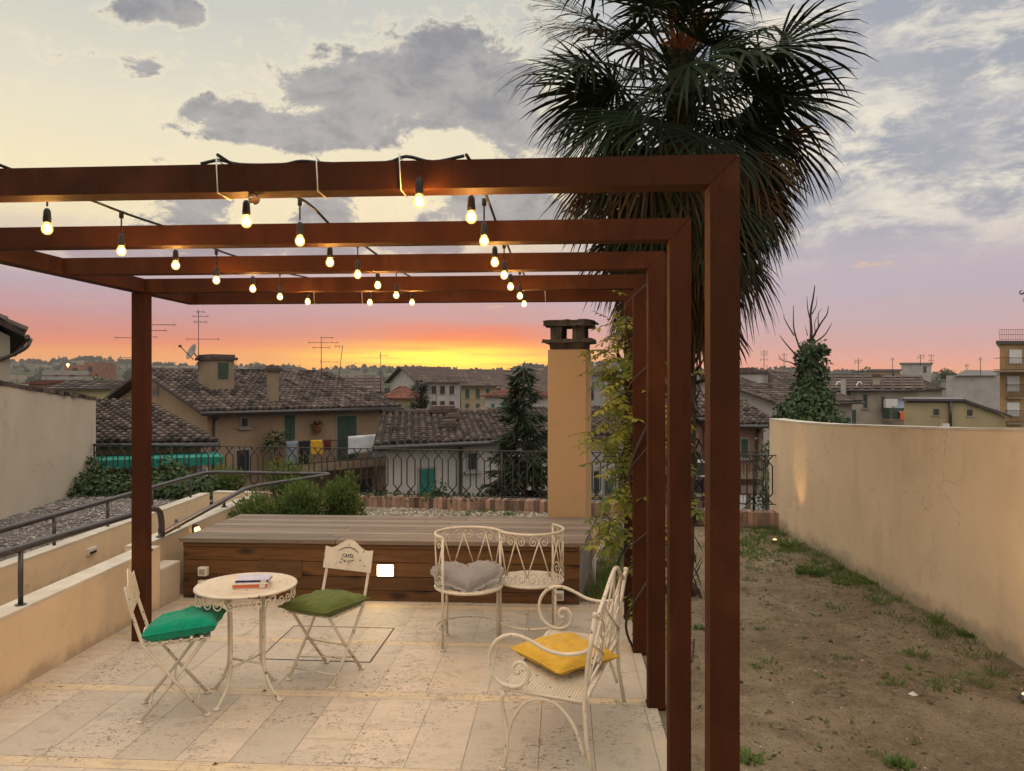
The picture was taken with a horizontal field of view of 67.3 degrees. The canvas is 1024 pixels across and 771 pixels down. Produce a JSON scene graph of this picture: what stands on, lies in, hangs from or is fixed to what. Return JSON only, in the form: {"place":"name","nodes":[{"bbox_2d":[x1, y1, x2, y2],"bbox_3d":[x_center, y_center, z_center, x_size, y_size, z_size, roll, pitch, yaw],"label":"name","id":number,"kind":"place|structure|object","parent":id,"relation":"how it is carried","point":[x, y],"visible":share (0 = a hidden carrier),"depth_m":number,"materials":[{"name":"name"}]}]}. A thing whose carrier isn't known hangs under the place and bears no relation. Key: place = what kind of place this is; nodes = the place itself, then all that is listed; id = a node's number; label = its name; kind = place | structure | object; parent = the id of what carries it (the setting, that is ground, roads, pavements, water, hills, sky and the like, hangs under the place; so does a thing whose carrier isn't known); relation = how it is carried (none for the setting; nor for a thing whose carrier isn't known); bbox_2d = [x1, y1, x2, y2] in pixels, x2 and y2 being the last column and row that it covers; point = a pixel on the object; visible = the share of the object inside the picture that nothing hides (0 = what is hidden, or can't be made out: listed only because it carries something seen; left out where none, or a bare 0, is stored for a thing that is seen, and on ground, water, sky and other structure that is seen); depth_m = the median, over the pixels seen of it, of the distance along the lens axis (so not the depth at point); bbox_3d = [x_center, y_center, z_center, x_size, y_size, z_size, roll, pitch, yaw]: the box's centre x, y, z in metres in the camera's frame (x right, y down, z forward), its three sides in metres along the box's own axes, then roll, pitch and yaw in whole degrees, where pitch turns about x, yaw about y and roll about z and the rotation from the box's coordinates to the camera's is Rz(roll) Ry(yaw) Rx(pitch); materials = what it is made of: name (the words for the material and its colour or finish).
{"place":"outdoors","nodes":[
{"label":"outdoors","id":0,"kind":"place"},
{"bbox_2d":[22,380,65,388],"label":"pink roofed house","id":1,"kind":"structure","parent":0,"point":[46,384],"depth_m":90.79,"materials":[{"name":"red tile"}]},
{"bbox_2d":[48,380,126,398],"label":"tiled house","id":2,"kind":"structure","parent":0,"point":[100,389],"depth_m":75.78,"materials":[{"name":"tile"}]},
{"bbox_2d":[0,493,212,561],"bbox_3d":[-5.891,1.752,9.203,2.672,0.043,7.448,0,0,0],"label":"gravel","id":3,"kind":"structure","parent":0,"point":[67,522],"depth_m":10.28,"materials":[{"name":"gravel"}]},
{"bbox_2d":[96,398,223,481],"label":"house","id":4,"kind":"structure","parent":0,"point":[113,420],"depth_m":22.50,"materials":[{"name":"tile"}]},
{"bbox_2d":[103,354,402,493],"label":"ochre house","id":5,"kind":"structure","parent":0,"point":[222,399],"depth_m":32.92,"materials":[{"name":"tile"}]},
{"bbox_2d":[152,382,158,395],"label":"window","id":6,"kind":"structure","parent":5,"relation":"in","point":[155,388],"depth_m":33.60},
{"bbox_2d":[178,344,199,359],"bbox_3d":[-13.703,-1.429,32.722,0.630,0.696,0.681,0,0,12],"label":"satellite dish","id":7,"kind":"object","parent":5,"relation":"attached to","point":[191,351],"visible":1,"depth_m":32.88,"materials":[{"name":"paint"}]},
{"bbox_2d":[189,310,220,369],"bbox_3d":[-13.255,-1.962,33.000,1.357,2.565,0.500,0,0,0],"label":"tv aerial","id":8,"kind":"object","parent":5,"relation":"attached to","point":[198,333],"visible":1,"depth_m":32.99,"materials":[{"name":"paint"}]},
{"bbox_2d":[235,448,249,475],"bbox_3d":[-10.819,3.078,30.979,0.160,1.069,0.792,0,0,45],"label":"window","id":9,"kind":"structure","parent":5,"relation":"in","point":[246,451],"depth_m":30.99,"materials":[{"name":"glass"}]},
{"bbox_2d":[238,417,251,429],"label":"window","id":10,"kind":"structure","parent":5,"relation":"in","point":[244,421],"depth_m":31.02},
{"bbox_2d":[258,427,290,466],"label":"potted plant","id":11,"kind":"object","parent":5,"relation":"on","point":[277,439],"visible":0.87,"depth_m":31.06,"materials":[{"name":"green plant"}]},
{"bbox_2d":[283,414,298,442],"bbox_3d":[-9.358,1.810,32.440,0.160,1.221,0.743,0,0,45],"label":"window","id":12,"kind":"structure","parent":5,"relation":"in","point":[289,420],"depth_m":32.41,"materials":[{"name":"wood"}]},
{"bbox_2d":[286,441,297,464],"bbox_3d":[-8.941,2.767,31.303,0.122,0.995,0.519,0,0,44],"label":"towel","id":13,"kind":"object","parent":5,"relation":"hanging from","point":[291,444],"visible":0.65,"depth_m":31.31,"materials":[{"name":"fabric"}]},
{"bbox_2d":[299,440,309,463],"bbox_3d":[-8.543,2.766,31.712,0.111,0.992,0.503,0,0,45],"label":"towel","id":14,"kind":"object","parent":5,"relation":"hanging from","point":[304,444],"visible":0.73,"depth_m":31.72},
{"bbox_2d":[311,440,322,454],"bbox_3d":[-8.151,2.589,32.095,0.115,0.640,0.542,0,0,44],"label":"towel","id":15,"kind":"object","parent":5,"relation":"hanging from","point":[316,443],"visible":0.83,"depth_m":32.07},
{"bbox_2d":[311,419,324,432],"bbox_3d":[-8.378,1.739,33.183,0.622,0.610,0.622,0,0,0],"label":"wall planter","id":16,"kind":"object","parent":5,"relation":"attached to","point":[318,427],"visible":1,"depth_m":33.06,"materials":[{"name":"ceramic"}]},
{"bbox_2d":[308,337,337,375],"bbox_3d":[-8.571,-1.334,35.000,1.309,1.839,0.500,0,0,0],"label":"tv aerial","id":17,"kind":"object","parent":5,"relation":"on","point":[321,347],"visible":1,"depth_m":34.99,"materials":[{"name":"paint"}]},
{"bbox_2d":[336,414,356,459],"bbox_3d":[-7.386,2.327,34.441,0.110,2.052,1.087,0,0,45],"label":"window","id":18,"kind":"structure","parent":5,"relation":"in","point":[346,425],"depth_m":34.32,"materials":[{"name":"wood"}]},
{"bbox_2d":[348,434,375,454],"bbox_3d":[-6.364,2.572,33.867,1.985,0.842,0.112,0,0,-45],"label":"bed sheet","id":19,"kind":"object","parent":5,"relation":"hanging from","point":[363,441],"visible":0.59,"depth_m":33.60,"materials":[{"name":"fabric"}]},
{"bbox_2d":[354,477,372,493],"bbox_3d":[-6.771,4.571,35.084,1.007,0.744,0.070,0,0,-45],"label":"window","id":20,"kind":"structure","parent":5,"relation":"in","point":[364,487],"depth_m":35.10,"materials":[{"name":"glass"}]},
{"bbox_2d":[0,594,666,770],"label":"patio floor","id":21,"kind":"structure","parent":0,"point":[621,737],"depth_m":4.78,"materials":[{"name":"stone"}]},
{"bbox_2d":[124,568,210,723],"bbox_3d":[-2.109,1.552,4.744,0.475,0.889,0.410,0,0,-21],"label":"bistro chair","id":22,"kind":"object","parent":21,"relation":"on","point":[131,591],"visible":0.64,"depth_m":4.63,"materials":[{"name":"beige paint"}]},
{"bbox_2d":[141,605,227,641],"bbox_3d":[-2.022,1.470,4.765,0.439,0.179,0.417,0,0,-12],"label":"seat cushion","id":23,"kind":"object","parent":22,"relation":"on","point":[189,621],"visible":0.96,"depth_m":4.61,"materials":[{"name":"fabric"}]},
{"bbox_2d":[193,572,296,711],"bbox_3d":[-1.715,1.638,4.970,0.636,0.718,0.636,0,0,22],"label":"garden table","id":24,"kind":"object","parent":21,"relation":"on","point":[221,590],"visible":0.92,"depth_m":4.88,"materials":[{"name":"beige paint"}]},
{"bbox_2d":[232,581,271,588],"bbox_3d":[-1.662,1.266,4.924,0.215,0.030,0.152,0,0,-8],"label":"book","id":25,"kind":"object","parent":24,"relation":"on","point":[248,585],"visible":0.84,"depth_m":4.85,"materials":[{"name":"paper"}]},
{"bbox_2d":[235,574,272,582],"bbox_3d":[-1.655,1.240,4.944,0.205,0.020,0.147,0,0,-6],"label":"book","id":26,"kind":"object","parent":25,"relation":"on","point":[256,578],"visible":1,"depth_m":4.91,"materials":[{"name":"paper"}]},
{"bbox_2d":[259,625,394,662],"bbox_3d":[-1.414,1.994,5.962,0.852,0.006,0.792,0,0,4],"label":"hatch frame","id":27,"kind":"object","parent":21,"relation":"on","point":[329,660],"visible":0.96,"depth_m":5.82,"materials":[{"name":"metal"}]},
{"bbox_2d":[285,539,372,689],"bbox_3d":[-1.259,1.552,5.333,0.410,0.889,0.475,0,0,24],"label":"bistro chair","id":28,"kind":"object","parent":21,"relation":"on","point":[350,555],"visible":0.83,"depth_m":5.43,"materials":[{"name":"beige paint"}]},
{"bbox_2d":[278,589,369,615],"bbox_3d":[-1.272,1.469,5.230,0.428,0.125,0.438,0,0,31],"label":"seat cushion","id":29,"kind":"object","parent":28,"relation":"on","point":[327,602],"visible":1,"depth_m":5.13,"materials":[{"name":"fabric"}]},
{"bbox_2d":[0,154,739,770],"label":"pergola","id":30,"kind":"object","parent":21,"relation":"on","point":[716,178],"visible":0.88,"depth_m":3.85,"materials":[{"name":"wood"}]},
{"bbox_2d":[0,164,310,304],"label":"string lights","id":31,"kind":"object","parent":30,"relation":"hanging from","point":[46,228],"visible":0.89,"depth_m":3.81,"materials":[{"name":"glass"}]},
{"bbox_2d":[216,153,414,305],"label":"string lights","id":32,"kind":"object","parent":30,"relation":"hanging from","point":[246,221],"visible":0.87,"depth_m":3.58,"materials":[{"name":"glass"}]},
{"bbox_2d":[200,154,464,208],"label":"string lights","id":33,"kind":"object","parent":30,"relation":"hanging from","point":[418,200],"visible":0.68,"depth_m":2.88,"materials":[{"name":"black rubber"}]},
{"bbox_2d":[465,153,526,306],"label":"string lights","id":34,"kind":"object","parent":30,"relation":"hanging from","point":[471,216],"visible":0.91,"depth_m":3.66,"materials":[{"name":"glass"}]},
{"bbox_2d":[566,284,704,662],"bbox_3d":[1.021,0.563,5.869,1.124,2.891,2.074,0,0,-15],"label":"climbing vine","id":35,"kind":"object","parent":30,"relation":"attached to","point":[622,433],"visible":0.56,"depth_m":6.10,"materials":[{"name":"green plant"}]},
{"bbox_2d":[434,523,564,651],"bbox_3d":[-0.092,1.563,6.051,1.063,0.862,0.539,0,0,-20],"label":"conversation seat","id":36,"kind":"object","parent":21,"relation":"on","point":[529,579],"visible":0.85,"depth_m":5.99,"materials":[{"name":"beige paint"}]},
{"bbox_2d":[430,560,503,592],"bbox_3d":[-0.344,1.463,5.862,0.562,0.204,0.353,0,0,0],"label":"heart cushion","id":37,"kind":"object","parent":36,"relation":"on","point":[474,576],"visible":0.98,"depth_m":5.83,"materials":[{"name":"grey fabric"}]},
{"bbox_2d":[487,566,628,770],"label":"garden bench","id":38,"kind":"object","parent":21,"relation":"on","point":[527,676],"visible":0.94,"depth_m":4.05,"materials":[{"name":"beige paint"}]},
{"bbox_2d":[509,632,619,674],"bbox_3d":[0.297,1.518,4.380,0.448,0.127,0.448,0,0,-36],"label":"seat cushion","id":39,"kind":"object","parent":38,"relation":"on","point":[564,642],"visible":0.85,"depth_m":4.30,"materials":[{"name":"yellow fabric"}]},
{"bbox_2d":[339,376,384,394],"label":"cream house","id":40,"kind":"structure","parent":0,"point":[371,383],"depth_m":82.79,"materials":[{"name":"brown tile"}]},
{"bbox_2d":[382,386,425,408],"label":"yellow house","id":41,"kind":"structure","parent":0,"point":[397,394],"depth_m":88.38,"materials":[{"name":"red tile"}]},
{"bbox_2d":[384,366,467,407],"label":"white house","id":42,"kind":"structure","parent":0,"point":[448,391],"depth_m":112.65,"materials":[{"name":"paint"}]},
{"bbox_2d":[451,369,501,407],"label":"yellow house","id":43,"kind":"structure","parent":0,"point":[479,383],"depth_m":125.24,"materials":[{"name":"brown tile"}]},
{"bbox_2d":[372,405,623,501],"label":"cream house","id":44,"kind":"structure","parent":0,"point":[448,427],"depth_m":24.68,"materials":[{"name":"tile"}]},
{"bbox_2d":[417,466,435,493],"bbox_3d":[-2.611,2.950,23.680,0.629,0.904,0.090,0,0,-32],"label":"window","id":45,"kind":"structure","parent":44,"relation":"in","point":[424,470],"depth_m":23.61,"materials":[{"name":"wood"}]},
{"bbox_2d":[464,451,481,473],"bbox_3d":[-1.243,2.445,24.499,0.592,0.698,0.160,0,0,-32],"label":"window","id":46,"kind":"structure","parent":44,"relation":"in","point":[473,455],"depth_m":24.48,"materials":[{"name":"glass"}]},
{"bbox_2d":[591,469,603,496],"bbox_3d":[2.997,3.438,27.148,0.503,0.954,0.160,0,0,-32],"label":"window","id":47,"kind":"structure","parent":44,"relation":"in","point":[596,482],"depth_m":27.15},
{"bbox_2d":[601,477,614,498],"bbox_3d":[3.462,3.638,27.439,0.639,0.737,0.160,0,0,-32],"label":"window","id":48,"kind":"structure","parent":44,"relation":"in","point":[605,492],"depth_m":27.36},
{"bbox_2d":[10,360,999,405],"bbox_3d":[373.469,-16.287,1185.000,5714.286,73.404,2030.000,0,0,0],"label":"hills","id":49,"kind":"structure","parent":0,"point":[22,376],"depth_m":1340.83,"materials":[{"name":"plant"}]},
{"bbox_2d":[42,362,116,379],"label":"hillside house","id":50,"kind":"structure","parent":49,"relation":"on","point":[103,370],"depth_m":175.00,"materials":[{"name":"paint"}]},
{"bbox_2d":[0,0,1023,373],"label":"sky","id":51,"kind":"structure","parent":0,"point":[918,249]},
{"bbox_2d":[479,389,547,407],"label":"white house","id":52,"kind":"structure","parent":0,"point":[492,399],"depth_m":89.89,"materials":[{"name":"paint"}]},
{"bbox_2d":[501,384,547,392],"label":"brown roofed house","id":53,"kind":"structure","parent":0,"point":[542,387],"depth_m":144.45,"materials":[{"name":"paint"}]},
{"bbox_2d":[592,374,609,405],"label":"grey block","id":54,"kind":"structure","parent":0,"point":[598,401],"depth_m":100.93,"materials":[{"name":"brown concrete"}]},
{"bbox_2d":[180,504,1023,770],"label":"garden ground","id":55,"kind":"structure","parent":0,"point":[893,731],"depth_m":5.29,"materials":[{"name":"soil"}]},
{"bbox_2d":[0,380,96,519],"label":"boundary wall","id":56,"kind":"structure","parent":55,"relation":"on","point":[47,438],"depth_m":11.20,"materials":[{"name":"paint"}]},
{"bbox_2d":[0,546,159,697],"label":"ramp wall","id":57,"kind":"structure","parent":55,"relation":"on","point":[49,627],"depth_m":5.56,"materials":[{"name":"beige paint"}]},
{"bbox_2d":[0,472,329,606],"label":"handrail","id":58,"kind":"object","parent":57,"relation":"on","point":[19,549],"visible":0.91,"depth_m":6.15,"materials":[{"name":"metal"}]},
{"bbox_2d":[0,493,209,605],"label":"ramp wall","id":59,"kind":"structure","parent":55,"relation":"on","point":[45,566],"depth_m":7.79,"materials":[{"name":"beige paint"}]},
{"bbox_2d":[86,546,96,555],"bbox_3d":[-4.393,1.730,8.050,0.037,0.070,0.160,0,0,0],"label":"ramp light","id":60,"kind":"object","parent":59,"relation":"attached to","point":[91,550],"visible":1,"depth_m":8.02,"materials":[{"name":"white plastic"}]},
{"bbox_2d":[0,471,295,545],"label":"handrail","id":61,"kind":"object","parent":59,"relation":"on","point":[52,516],"visible":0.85,"depth_m":8.54,"materials":[{"name":"metal"}]},
{"bbox_2d":[65,455,233,503],"bbox_3d":[-5.854,1.510,12.285,2.975,0.776,1.182,0,0,12],"label":"ivy","id":62,"kind":"object","parent":55,"relation":"on","point":[95,486],"visible":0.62,"depth_m":12.21,"materials":[{"name":"green plant"}]},
{"bbox_2d":[160,560,179,607],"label":"ramp wall","id":63,"kind":"structure","parent":55,"relation":"on","point":[169,581],"depth_m":7.07,"materials":[{"name":"paint"}]},
{"bbox_2d":[125,496,254,586],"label":"ramp wall","id":64,"kind":"structure","parent":55,"relation":"on","point":[170,545],"depth_m":7.75,"materials":[{"name":"beige paint"}]},
{"bbox_2d":[206,456,251,490],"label":"shrub","id":65,"kind":"object","parent":55,"relation":"on","point":[232,481],"visible":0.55,"depth_m":12.30,"materials":[{"name":"green plant"}]},
{"bbox_2d":[213,490,258,507],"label":"ramp wall","id":66,"kind":"structure","parent":55,"relation":"on","point":[219,495],"depth_m":11.29,"materials":[{"name":"paint"}]},
{"bbox_2d":[228,486,289,517],"bbox_3d":[-2.961,1.598,9.168,0.747,0.809,0.724,0,0,0],"label":"shrub","id":67,"kind":"object","parent":55,"relation":"on","point":[258,506],"visible":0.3,"depth_m":9.08,"materials":[{"name":"green plant"}]},
{"bbox_2d":[253,453,317,508],"bbox_3d":[-3.423,1.496,11.688,0.882,1.014,1.013,0,0,0],"label":"shrub","id":68,"kind":"object","parent":55,"relation":"on","point":[280,487],"visible":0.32,"depth_m":11.67,"materials":[{"name":"green plant"}]},
{"bbox_2d":[277,469,333,514],"bbox_3d":[-2.450,1.481,9.158,0.745,1.046,0.666,0,0,0],"label":"shrub","id":69,"kind":"object","parent":55,"relation":"on","point":[309,504],"visible":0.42,"depth_m":9.04,"materials":[{"name":"green plant"}]},
{"bbox_2d":[317,467,367,514],"bbox_3d":[-2.030,1.460,9.194,0.630,1.083,0.501,0,0,31],"label":"shrub","id":70,"kind":"object","parent":55,"relation":"on","point":[344,503],"visible":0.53,"depth_m":9.12,"materials":[{"name":"green plant"}]},
{"bbox_2d":[179,514,595,603],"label":"wooden deck","id":71,"kind":"structure","parent":55,"relation":"on","point":[402,548],"depth_m":7.17,"materials":[{"name":"brown wood"}]},
{"bbox_2d":[117,487,778,527],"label":"brick kerb","id":72,"kind":"structure","parent":55,"relation":"on","point":[749,517],"depth_m":11.66,"materials":[{"name":"brick"}]},
{"bbox_2d":[362,478,483,502],"bbox_3d":[-1.366,1.704,12.050,2.131,0.497,0.505,0,0,9],"label":"ivy","id":73,"kind":"object","parent":72,"relation":"on","point":[429,493],"visible":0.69,"depth_m":12.00,"materials":[{"name":"green plant"}]},
{"bbox_2d":[92,444,775,510],"bbox_3d":[-1.685,1.417,12.060,11.134,0.846,0.035,0,0,11],"label":"iron railing","id":74,"kind":"object","parent":72,"relation":"on","point":[502,496],"visible":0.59,"depth_m":12.04,"materials":[{"name":"metal"}]},
{"bbox_2d":[365,506,623,565],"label":"white gravel","id":75,"kind":"structure","parent":55,"relation":"on","point":[479,513],"depth_m":11.41,"materials":[{"name":"gravel"}]},
{"bbox_2d":[542,319,598,569],"bbox_3d":[0.656,0.664,8.720,0.599,2.792,0.582,0,0,13],"label":"garden chimney","id":76,"kind":"object","parent":55,"relation":"on","point":[569,411],"visible":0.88,"depth_m":8.52,"materials":[{"name":"paint"}]},
{"bbox_2d":[495,0,876,598],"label":"fan palm","id":77,"kind":"object","parent":55,"relation":"on","point":[682,91],"visible":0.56,"depth_m":6.96,"materials":[{"name":"green plant"}]},
{"bbox_2d":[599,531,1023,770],"bbox_3d":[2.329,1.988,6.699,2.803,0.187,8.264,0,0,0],"label":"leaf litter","id":78,"kind":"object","parent":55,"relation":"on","point":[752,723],"visible":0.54,"depth_m":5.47,"materials":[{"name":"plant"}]},
{"bbox_2d":[606,532,1023,770],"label":"earth clods","id":79,"kind":"object","parent":55,"relation":"on","point":[956,724],"visible":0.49,"depth_m":5.23,"materials":[{"name":"soil"}]},
{"bbox_2d":[666,528,1021,770],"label":"pebbles","id":80,"kind":"object","parent":55,"relation":"on","point":[836,663],"visible":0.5,"depth_m":5.57,"materials":[{"name":"stone"}]},
{"bbox_2d":[769,418,1023,667],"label":"boundary wall","id":81,"kind":"structure","parent":55,"relation":"on","point":[931,518],"depth_m":7.08,"materials":[{"name":"paint"}]},
{"bbox_2d":[608,381,704,508],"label":"pink house","id":82,"kind":"structure","parent":0,"point":[700,399],"depth_m":29.16,"materials":[{"name":"paint"}]},
{"bbox_2d":[363,506,1022,770],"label":"grass","id":83,"kind":"structure","parent":0,"point":[906,762],"depth_m":7.21,"materials":[{"name":"plant"}]},
{"bbox_2d":[740,485,768,510],"bbox_3d":[9.012,6.922,28.995,1.800,6.156,1.210,0,0,0],"label":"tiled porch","id":84,"kind":"object","parent":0,"point":[743,494],"visible":0.12,"depth_m":28.47,"materials":[{"name":"tile"}]},
{"bbox_2d":[740,398,771,509],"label":"salmon house","id":85,"kind":"structure","parent":0,"point":[754,421],"depth_m":31.04,"materials":[{"name":"paint"}]},
{"bbox_2d":[740,438,751,459],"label":"window","id":86,"kind":"structure","parent":85,"relation":"in","point":[744,442],"depth_m":30.98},
{"bbox_2d":[756,369,796,378],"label":"tan roof house","id":87,"kind":"structure","parent":0,"point":[777,372],"depth_m":72.58,"materials":[{"name":"brown tile"}]},
{"bbox_2d":[696,368,864,509],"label":"white house","id":88,"kind":"structure","parent":0,"point":[764,391],"depth_m":48.88,"materials":[{"name":"tile"}]},
{"bbox_2d":[822,373,867,376],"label":"pale block","id":89,"kind":"structure","parent":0,"point":[854,374],"depth_m":135.04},
{"bbox_2d":[824,374,925,424],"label":"long yellow house","id":90,"kind":"structure","parent":0,"point":[881,396],"depth_m":60.19,"materials":[{"name":"brown tile"}]},
{"bbox_2d":[866,369,902,375],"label":"tan block","id":91,"kind":"structure","parent":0,"point":[883,372],"depth_m":120.04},
{"bbox_2d":[900,363,932,381],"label":"white block","id":92,"kind":"structure","parent":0,"point":[924,370],"depth_m":140.09,"materials":[{"name":"paint"}]},
{"bbox_2d":[918,380,945,396],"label":"brown roofed house","id":93,"kind":"structure","parent":0,"point":[933,390],"depth_m":95.34,"materials":[{"name":"paint"}]},
{"bbox_2d":[946,370,999,413],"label":"white modern house","id":94,"kind":"structure","parent":0,"point":[975,386],"depth_m":83.00,"materials":[{"name":"paint"}]},
{"label":"town ground","id":95,"kind":"structure","parent":0,"visible":0},
{"bbox_2d":[405,380,432,408],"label":"cedar tree","id":96,"kind":"object","parent":95,"relation":"on","point":[422,403],"visible":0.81,"depth_m":74.56,"materials":[{"name":"green plant"}]},
{"bbox_2d":[10,355,999,399],"bbox_3d":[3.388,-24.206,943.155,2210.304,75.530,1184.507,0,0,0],"label":"wood","id":97,"kind":"object","parent":95,"relation":"on","point":[90,358],"visible":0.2,"depth_m":1526.26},
{"bbox_2d":[477,363,547,499],"bbox_3d":[0.234,3.993,15.467,3.793,8.877,3.886,0,0,0],"label":"conifer tree","id":98,"kind":"object","parent":95,"relation":"on","point":[523,428],"visible":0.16,"depth_m":15.30,"materials":[{"name":"green plant"}]},
{"bbox_2d":[493,370,547,390],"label":"tan house","id":99,"kind":"structure","parent":95,"relation":"on","point":[542,376],"depth_m":154.50,"materials":[{"name":"paint"}]},
{"bbox_2d":[740,430,768,510],"bbox_3d":[4.202,5.312,12.711,0.799,9.175,1.155,0,0,0],"label":"bush","id":100,"kind":"object","parent":95,"relation":"on","point":[766,483],"visible":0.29,"depth_m":12.53,"materials":[{"name":"green plant"}]},
{"bbox_2d":[765,285,853,451],"bbox_3d":[7.389,3.260,18.958,2.271,11.485,1.996,0,0,0],"label":"ivy clad tree","id":101,"kind":"object","parent":95,"relation":"on","point":[811,399],"visible":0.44,"depth_m":18.73,"materials":[{"name":"green plant"}]},
{"bbox_2d":[935,368,956,379],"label":"town tree","id":102,"kind":"object","parent":95,"relation":"on","point":[942,375],"visible":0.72,"depth_m":229.78,"materials":[{"name":"green plant"}]},
{"bbox_2d":[902,397,1012,427],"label":"lean to house","id":103,"kind":"structure","parent":95,"relation":"on","point":[944,411],"depth_m":44.00,"materials":[{"name":"paint"}]},
{"bbox_2d":[994,329,1023,427],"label":"orange flats","id":104,"kind":"structure","parent":95,"relation":"on","point":[1011,370],"depth_m":60.03,"materials":[{"name":"paint"}]},
{"bbox_2d":[1006,375,1019,391],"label":"window","id":105,"kind":"structure","parent":104,"relation":"in","point":[1010,379],"depth_m":60.02,"materials":[{"name":"glass"}]},
{"bbox_2d":[1006,402,1019,416],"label":"window","id":106,"kind":"structure","parent":104,"relation":"in","point":[1009,405],"depth_m":60.02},
{"bbox_2d":[1008,349,1021,363],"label":"window","id":107,"kind":"structure","parent":104,"relation":"in","point":[1011,352],"depth_m":60.04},
{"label":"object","id":108,"kind":"structure","parent":0,"visible":0},
{"bbox_2d":[0,313,32,381],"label":"neighbour house","id":109,"kind":"structure","parent":108,"relation":"on","point":[14,339],"depth_m":13.95,"materials":[{"name":"paint"}]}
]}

